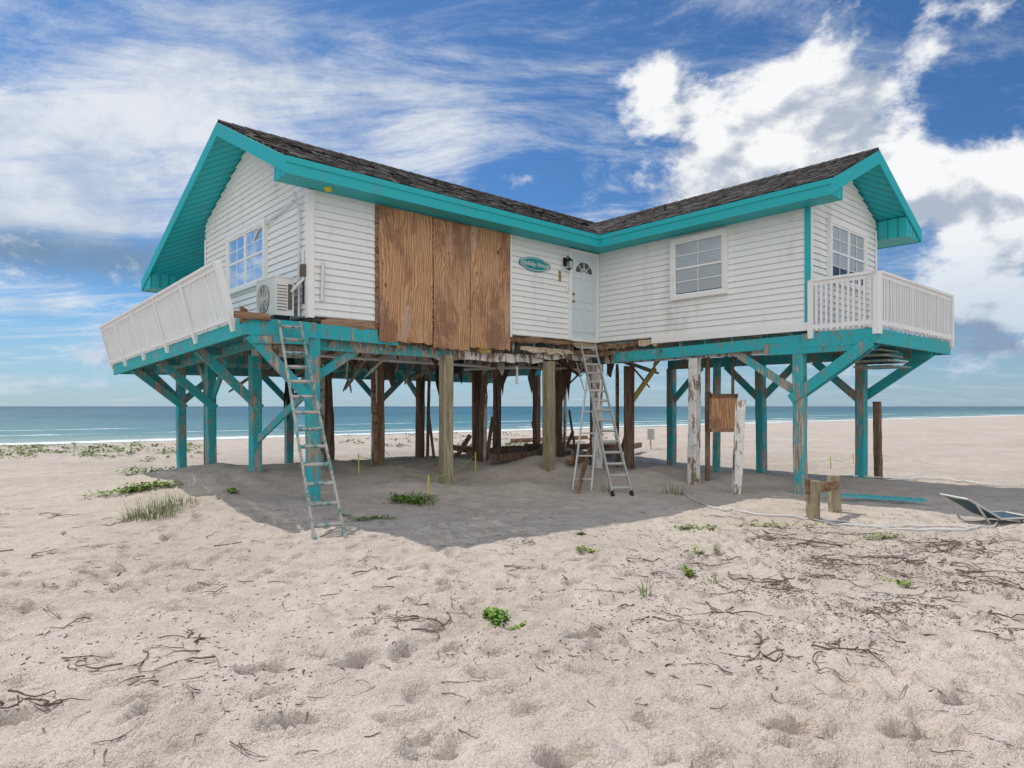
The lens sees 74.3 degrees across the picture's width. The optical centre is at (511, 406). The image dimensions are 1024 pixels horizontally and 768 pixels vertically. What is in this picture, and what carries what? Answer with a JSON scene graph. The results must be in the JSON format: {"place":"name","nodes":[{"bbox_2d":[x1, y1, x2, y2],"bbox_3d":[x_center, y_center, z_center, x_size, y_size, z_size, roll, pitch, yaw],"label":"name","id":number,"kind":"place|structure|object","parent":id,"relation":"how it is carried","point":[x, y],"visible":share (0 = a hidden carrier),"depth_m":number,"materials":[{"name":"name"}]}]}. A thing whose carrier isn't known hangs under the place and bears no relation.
{"place":"outdoors","nodes":[
{"label":"outdoors","id":0,"kind":"place"},
{"bbox_2d":[0,415,1023,767],"bbox_3d":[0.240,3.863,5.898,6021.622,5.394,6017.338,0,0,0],"label":"sand beach","id":1,"kind":"structure","parent":0,"point":[508,715],"depth_m":5.28,"materials":[{"name":"beige sand"}]},
{"bbox_2d":[82,478,182,496],"bbox_3d":[-6.653,1.425,11.885,1.763,0.306,0.661,0,0,0],"label":"creeping beach plant","id":2,"kind":"object","parent":1,"relation":"on","point":[139,487],"visible":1,"depth_m":11.87,"materials":[{"name":"green plant"}]},
{"bbox_2d":[119,505,150,521],"bbox_3d":[-5.265,1.478,9.367,0.638,0.258,0.520,0,0,-41],"label":"dune grass tuft","id":3,"kind":"object","parent":1,"relation":"on","point":[143,512],"visible":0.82,"depth_m":9.37,"materials":[{"name":"plant"}]},
{"bbox_2d":[115,465,176,473],"bbox_3d":[-8.623,1.489,15.856,1.432,0.211,0.868,0,0,0],"label":"creeping beach plant","id":4,"kind":"object","parent":1,"relation":"on","point":[132,469],"visible":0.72,"depth_m":15.95,"materials":[{"name":"green plant"}]},
{"bbox_2d":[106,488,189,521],"bbox_3d":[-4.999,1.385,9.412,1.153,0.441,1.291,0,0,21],"label":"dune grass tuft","id":5,"kind":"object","parent":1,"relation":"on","point":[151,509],"visible":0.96,"depth_m":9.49,"materials":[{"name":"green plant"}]},
{"bbox_2d":[151,490,198,507],"bbox_3d":[-4.927,1.372,10.038,0.803,0.265,0.936,0,0,23],"label":"dune grass tuft","id":6,"kind":"object","parent":1,"relation":"on","point":[181,500],"visible":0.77,"depth_m":10.05,"materials":[{"name":"plant"}]},
{"bbox_2d":[224,487,238,493],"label":"creeping beach plant","id":7,"kind":"object","parent":1,"relation":"on","point":[232,489],"visible":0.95,"depth_m":11.55,"materials":[{"name":"green plant"}]},
{"bbox_2d":[0,432,622,461],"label":"beach vegetation strip","id":8,"kind":"object","parent":1,"relation":"on","point":[29,453],"visible":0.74,"depth_m":24.38,"materials":[{"name":"green plant"}]},
{"bbox_2d":[278,320,347,539],"bbox_3d":[-2.874,0.125,9.421,0.412,2.987,3.127,0,0,-27],"label":"ladder","id":9,"kind":"object","parent":1,"relation":"on","point":[320,483],"visible":0.97,"depth_m":9.15,"materials":[{"name":"silver metal"}]},
{"bbox_2d":[338,513,398,520],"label":"creeping beach plant","id":10,"kind":"object","parent":1,"relation":"on","point":[368,517],"visible":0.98,"depth_m":9.60,"materials":[{"name":"green plant"}]},
{"bbox_2d":[390,492,403,501],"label":"creeping beach plant","id":11,"kind":"object","parent":1,"relation":"on","point":[394,499],"visible":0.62,"depth_m":11.42,"materials":[{"name":"green plant"}]},
{"bbox_2d":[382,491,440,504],"bbox_3d":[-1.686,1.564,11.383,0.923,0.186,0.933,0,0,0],"label":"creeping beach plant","id":12,"kind":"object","parent":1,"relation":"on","point":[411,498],"visible":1,"depth_m":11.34,"materials":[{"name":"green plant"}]},
{"bbox_2d":[229,318,662,466],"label":"wooden posts","id":13,"kind":"object","parent":1,"relation":"on","point":[485,443],"visible":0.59,"depth_m":16.21,"materials":[{"name":"brown wood"}]},
{"bbox_2d":[453,445,499,453],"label":"fallen timber beam","id":14,"kind":"structure","parent":1,"relation":"on","point":[494,450],"depth_m":18.31,"materials":[{"name":"brown wood"}]},
{"bbox_2d":[482,606,496,617],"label":"creeping beach plant","id":15,"kind":"object","parent":1,"relation":"on","point":[485,614],"visible":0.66,"depth_m":5.11,"materials":[{"name":"green plant"}]},
{"bbox_2d":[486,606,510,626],"bbox_3d":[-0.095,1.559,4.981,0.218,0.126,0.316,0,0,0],"label":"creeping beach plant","id":16,"kind":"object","parent":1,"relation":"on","point":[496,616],"visible":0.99,"depth_m":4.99,"materials":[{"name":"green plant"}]},
{"bbox_2d":[0,504,1023,761],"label":"driftwood twigs","id":17,"kind":"object","parent":1,"relation":"on","point":[842,562],"visible":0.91,"depth_m":5.49,"materials":[{"name":"wood"}]},
{"bbox_2d":[1,497,1023,767],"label":"seaweed wrack","id":18,"kind":"object","parent":1,"relation":"on","point":[721,593],"visible":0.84,"depth_m":5.77,"materials":[{"name":"brown plant"}]},
{"bbox_2d":[509,622,527,630],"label":"creeping beach plant","id":19,"kind":"object","parent":1,"relation":"on","point":[518,626],"visible":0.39,"depth_m":4.85,"materials":[{"name":"green plant"}]},
{"bbox_2d":[176,338,882,500],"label":"support posts","id":20,"kind":"object","parent":1,"relation":"on","point":[552,407],"visible":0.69,"depth_m":14.97,"materials":[{"name":"teal paint"}]},
{"bbox_2d":[284,342,659,422],"bbox_3d":[-1.289,-0.442,16.037,8.377,1.715,5.184,0,0,-34],"label":"torn insulation and cables","id":21,"kind":"object","parent":20,"relation":"attached to","point":[502,367],"visible":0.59,"depth_m":16.07,"materials":[{"name":"brown wood"}]},
{"bbox_2d":[114,306,950,382],"bbox_3d":[-0.541,-1.139,15.445,12.405,0.814,15.010,0,0,-42],"label":"deck framing","id":22,"kind":"object","parent":20,"relation":"on","point":[264,326],"visible":0.59,"depth_m":12.18,"materials":[{"name":"teal paint"}]},
{"bbox_2d":[99,261,235,369],"bbox_3d":[-5.328,-1.579,15.531,5.682,1.367,8.542,0,0,-42],"label":"deck railing","id":23,"kind":"object","parent":22,"relation":"on","point":[182,309],"visible":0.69,"depth_m":12.61,"materials":[{"name":"white paint"}]},
{"bbox_2d":[255,249,304,320],"bbox_3d":[-3.930,-1.990,11.415,0.468,1.221,0.975,0,0,-42],"label":"air conditioner","id":24,"kind":"object","parent":22,"relation":"on","point":[274,296],"visible":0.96,"depth_m":11.18,"materials":[{"name":"paint"}]},
{"bbox_2d":[839,348,910,369],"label":"deck steps","id":25,"kind":"structure","parent":22,"relation":"attached to","point":[884,358],"depth_m":12.89,"materials":[{"name":"teal paint"}]},
{"bbox_2d":[807,270,953,346],"bbox_3d":[7.232,-1.750,13.067,4.040,1.064,1.232,0,0,-42],"label":"deck railing","id":26,"kind":"object","parent":22,"relation":"on","point":[911,306],"visible":0.91,"depth_m":12.01,"materials":[{"name":"white paint"}]},
{"bbox_2d":[131,335,936,443],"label":"diagonal braces","id":27,"kind":"object","parent":20,"relation":"attached to","point":[855,353],"visible":0.62,"depth_m":12.97,"materials":[{"name":"teal paint"}]},
{"bbox_2d":[216,317,871,375],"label":"floor girders and joists","id":28,"kind":"object","parent":20,"relation":"on","point":[724,349],"visible":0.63,"depth_m":14.22,"materials":[{"name":"teal paint"}]},
{"bbox_2d":[205,151,876,343],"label":"siding walls","id":29,"kind":"structure","parent":28,"relation":"on","point":[765,271],"depth_m":13.16,"materials":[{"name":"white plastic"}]},
{"bbox_2d":[226,217,268,295],"bbox_3d":[-5.186,-2.865,13.152,0.100,1.190,2.010,0,0,-42],"label":"side window","id":30,"kind":"structure","parent":29,"relation":"attached to","point":[247,261],"depth_m":13.08,"materials":[{"name":"white paint"}]},
{"bbox_2d":[379,205,432,344],"bbox_3d":[-1.938,-2.363,12.412,1.162,2.436,0.039,0,0,-42],"label":"plywood panel","id":31,"kind":"object","parent":29,"relation":"attached to","point":[405,277],"visible":1,"depth_m":12.39,"materials":[{"name":"brown wood"}]},
{"bbox_2d":[375,204,511,338],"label":"panel side trim","id":32,"kind":"structure","parent":29,"relation":"attached to","point":[377,266],"depth_m":12.00,"materials":[{"name":"wood"}]},
{"bbox_2d":[433,218,469,351],"bbox_3d":[-1.162,-2.326,13.097,0.881,2.490,0.038,0,0,-42],"label":"plywood panel","id":33,"kind":"object","parent":29,"relation":"attached to","point":[451,277],"visible":1,"depth_m":13.08,"materials":[{"name":"brown wood"}]},
{"bbox_2d":[253,179,666,316],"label":"roof vents and conduits","id":34,"kind":"object","parent":29,"relation":"attached to","point":[301,270],"visible":0.91,"depth_m":11.32,"materials":[{"name":"white metal"}]},
{"bbox_2d":[470,225,509,350],"bbox_3d":[-0.436,-2.365,13.750,1.050,2.450,0.038,0,0,-42],"label":"plywood panel","id":35,"kind":"object","parent":29,"relation":"attached to","point":[490,289],"visible":1,"depth_m":13.73,"materials":[{"name":"brown wood"}]},
{"bbox_2d":[152,137,905,276],"bbox_3d":[-0.258,-4.136,15.616,11.710,2.385,13.740,0,0,-42],"label":"roof underside","id":36,"kind":"object","parent":29,"relation":"on","point":[182,254],"visible":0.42,"depth_m":14.15,"materials":[{"name":"teal wood"}]},
{"bbox_2d":[218,121,599,234],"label":"shingle roof slope","id":37,"kind":"structure","parent":36,"relation":"on","point":[250,135],"depth_m":13.27,"materials":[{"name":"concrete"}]},
{"bbox_2d":[217,119,878,232],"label":"shingle tabs and ridge caps","id":38,"kind":"object","parent":37,"relation":"on","point":[409,182],"visible":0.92,"depth_m":13.76,"materials":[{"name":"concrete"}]},
{"bbox_2d":[141,123,921,292],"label":"fascia boards","id":39,"kind":"object","parent":36,"relation":"attached to","point":[295,166],"visible":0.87,"depth_m":12.60,"materials":[{"name":"teal paint"}]},
{"bbox_2d":[592,149,877,234],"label":"shingle roof slope","id":40,"kind":"structure","parent":36,"relation":"on","point":[689,207],"depth_m":13.80,"materials":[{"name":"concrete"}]},
{"bbox_2d":[143,167,919,292],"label":"boxed soffits","id":41,"kind":"object","parent":29,"relation":"on","point":[895,232],"visible":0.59,"depth_m":13.46,"materials":[{"name":"teal wood"}]},
{"bbox_2d":[519,257,550,271],"bbox_3d":[0.499,-3.060,14.581,0.931,0.297,0.028,0,0,-42],"label":"house name sign","id":42,"kind":"object","parent":29,"relation":"attached to","point":[534,264],"visible":1,"depth_m":14.56,"materials":[{"name":"teal paint"}]},
{"bbox_2d":[204,189,876,343],"bbox_3d":[0.535,-2.535,13.679,14.420,2.330,4.254,0,0,-6],"label":"corner and skirt trim","id":43,"kind":"object","parent":29,"relation":"attached to","point":[310,251],"visible":0.78,"depth_m":12.23,"materials":[{"name":"white paint"}]},
{"bbox_2d":[547,271,567,321],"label":"wall fittings","id":44,"kind":"object","parent":29,"relation":"attached to","point":[549,318],"depth_m":15.09,"materials":[{"name":"white metal"}]},
{"bbox_2d":[563,255,572,269],"bbox_3d":[1.261,-3.219,15.138,0.190,0.338,0.235,0,0,-42],"label":"porch lantern","id":45,"kind":"object","parent":29,"relation":"attached to","point":[565,261],"visible":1,"depth_m":15.11,"materials":[{"name":"black metal"}]},
{"bbox_2d":[568,248,598,342],"bbox_3d":[1.669,-2.525,15.598,1.000,2.090,0.108,0,0,-42],"label":"front door","id":46,"kind":"structure","parent":29,"relation":"attached to","point":[583,299],"depth_m":15.61,"materials":[{"name":"white paint"}]},
{"bbox_2d":[670,228,727,300],"bbox_3d":[3.825,-2.885,13.885,0.100,1.290,1.320,0,0,-42],"label":"facade window","id":47,"kind":"structure","parent":29,"relation":"attached to","point":[698,265],"depth_m":13.86,"materials":[{"name":"white paint"}]},
{"bbox_2d":[826,218,867,292],"bbox_3d":[6.585,-2.925,13.236,1.730,1.210,0.100,0,0,-42],"label":"end window","id":48,"kind":"structure","parent":29,"relation":"attached to","point":[847,249],"depth_m":13.17,"materials":[{"name":"white paint"}]},
{"bbox_2d":[359,451,852,477],"bbox_3d":[2.910,1.267,16.950,13.430,0.455,4.475,0,0,-30],"label":"green string line","id":49,"kind":"object","parent":20,"relation":"attached to","point":[474,455],"visible":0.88,"depth_m":14.13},
{"bbox_2d":[491,450,570,461],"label":"fallen timber beam","id":50,"kind":"structure","parent":1,"relation":"on","point":[508,456],"depth_m":16.66,"materials":[{"name":"brown wood"}]},
{"bbox_2d":[510,435,587,442],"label":"fallen timber beam","id":51,"kind":"structure","parent":1,"relation":"on","point":[518,440],"depth_m":28.61,"materials":[{"name":"brown wood"}]},
{"bbox_2d":[496,443,614,452],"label":"fallen timber beam","id":52,"kind":"structure","parent":1,"relation":"on","point":[522,448],"depth_m":19.25,"materials":[{"name":"brown wood"}]},
{"bbox_2d":[524,444,614,449],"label":"fallen timber beam","id":53,"kind":"structure","parent":1,"relation":"on","point":[582,446],"depth_m":21.33,"materials":[{"name":"brown wood"}]},
{"bbox_2d":[576,442,591,493],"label":"fallen timber beam","id":54,"kind":"structure","parent":1,"relation":"on","point":[580,480],"depth_m":13.96,"materials":[{"name":"brown wood"}]},
{"bbox_2d":[575,544,595,553],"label":"creeping beach plant","id":55,"kind":"object","parent":1,"relation":"on","point":[580,548],"visible":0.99,"depth_m":7.39,"materials":[{"name":"green plant"}]},
{"bbox_2d":[572,343,633,495],"bbox_3d":[1.581,0.117,13.742,0.944,3.088,3.370,0,0,-5],"label":"ladder","id":56,"kind":"object","parent":1,"relation":"on","point":[597,420],"visible":0.98,"depth_m":13.54,"materials":[{"name":"metal"}]},
{"bbox_2d":[566,442,641,463],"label":"fallen timber beam","id":57,"kind":"structure","parent":1,"relation":"on","point":[570,459],"depth_m":16.10,"materials":[{"name":"brown wood"}]},
{"bbox_2d":[599,480,614,492],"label":"dune grass tuft","id":58,"kind":"object","parent":1,"relation":"on","point":[608,490],"visible":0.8,"depth_m":12.46,"materials":[{"name":"green plant"}]},
{"bbox_2d":[647,429,653,448],"bbox_3d":[5.235,1.332,25.492,0.260,0.950,0.080,0,0,0],"label":"marker sign","id":59,"kind":"object","parent":1,"relation":"on","point":[650,434],"visible":0.82,"depth_m":25.45,"materials":[{"name":"white paint"}]},
{"bbox_2d":[635,578,665,596],"bbox_3d":[1.143,1.514,5.726,0.512,0.213,0.304,0,0,0],"label":"dune grass tuft","id":60,"kind":"object","parent":1,"relation":"on","point":[644,588],"visible":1,"depth_m":5.73,"materials":[{"name":"green plant"}]},
{"bbox_2d":[656,477,685,495],"bbox_3d":[3.055,1.455,12.596,1.182,0.402,0.917,0,0,29],"label":"dune grass tuft","id":61,"kind":"object","parent":1,"relation":"on","point":[672,489],"visible":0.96,"depth_m":12.56,"materials":[{"name":"green plant"}]},
{"bbox_2d":[681,563,695,575],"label":"creeping beach plant","id":62,"kind":"object","parent":1,"relation":"on","point":[690,571],"visible":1,"depth_m":6.64,"materials":[{"name":"green plant"}]},
{"bbox_2d":[665,523,716,530],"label":"creeping beach plant","id":63,"kind":"object","parent":1,"relation":"on","point":[691,526],"visible":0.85,"depth_m":8.95,"materials":[{"name":"green plant"}]},
{"bbox_2d":[680,543,719,555],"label":"creeping beach plant","id":64,"kind":"object","parent":1,"relation":"on","point":[698,552],"visible":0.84,"depth_m":7.56,"materials":[{"name":"green plant"}]},
{"bbox_2d":[702,569,723,583],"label":"dune grass tuft","id":65,"kind":"object","parent":1,"relation":"on","point":[714,578],"visible":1,"depth_m":6.30,"materials":[{"name":"plant"}]},
{"bbox_2d":[705,356,737,480],"bbox_3d":[4.413,0.350,14.300,0.635,2.900,0.340,0,0,0],"label":"wooden utility box","id":66,"kind":"object","parent":1,"relation":"on","point":[719,412],"visible":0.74,"depth_m":14.15,"materials":[{"name":"brown wood"}]},
{"bbox_2d":[732,400,745,494],"bbox_3d":[4.201,0.901,12.530,0.274,2.050,0.251,0,0,0],"label":"leaning white post","id":67,"kind":"object","parent":1,"relation":"on","point":[738,448],"visible":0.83,"depth_m":12.48,"materials":[{"name":"paint"}]},
{"bbox_2d":[734,520,824,527],"bbox_3d":[3.594,1.609,9.198,1.292,0.123,0.338,0,0,0],"label":"creeping beach plant","id":68,"kind":"object","parent":1,"relation":"on","point":[772,523],"visible":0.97,"depth_m":9.21,"materials":[{"name":"green plant"}]},
{"bbox_2d":[804,475,841,520],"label":"broken post stubs","id":69,"kind":"object","parent":1,"relation":"on","point":[831,486],"visible":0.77,"depth_m":9.77,"materials":[{"name":"beige wood"}]},
{"bbox_2d":[682,475,1022,530],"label":"white pvc pipe","id":70,"kind":"object","parent":1,"relation":"on","point":[878,526],"visible":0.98,"depth_m":9.47,"materials":[{"name":"white plastic"}]},
{"bbox_2d":[825,493,926,501],"bbox_3d":[6.153,1.542,11.456,1.505,0.037,0.340,0,0,35],"label":"plank","id":71,"kind":"object","parent":1,"relation":"on","point":[881,497],"visible":0.84,"depth_m":11.35,"materials":[{"name":"teal wood"}]},
{"bbox_2d":[851,531,905,540],"bbox_3d":[4.607,1.629,8.427,0.725,0.089,0.420,0,0,-35],"label":"creeping beach plant","id":72,"kind":"object","parent":1,"relation":"on","point":[880,537],"visible":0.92,"depth_m":8.41,"materials":[{"name":"green plant"}]},
{"bbox_2d":[881,577,912,587],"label":"creeping beach plant","id":73,"kind":"object","parent":1,"relation":"on","point":[903,583],"visible":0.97,"depth_m":6.12,"materials":[{"name":"green plant"}]},
{"bbox_2d":[940,493,1023,524],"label":"collapsed beach chair","id":74,"kind":"object","parent":1,"relation":"on","point":[971,506],"visible":0.98,"depth_m":9.45,"materials":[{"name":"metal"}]},
{"bbox_2d":[0,406,1023,444],"bbox_3d":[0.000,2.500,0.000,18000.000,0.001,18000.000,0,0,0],"label":"sea","id":75,"kind":"structure","parent":0,"point":[34,425],"depth_m":137.56,"materials":[{"name":"liquid"}]},
{"bbox_2d":[0,0,1023,405],"label":"sky","id":76,"kind":"structure","parent":0,"point":[595,111],"materials":[{"name":"blue"}]}
]}

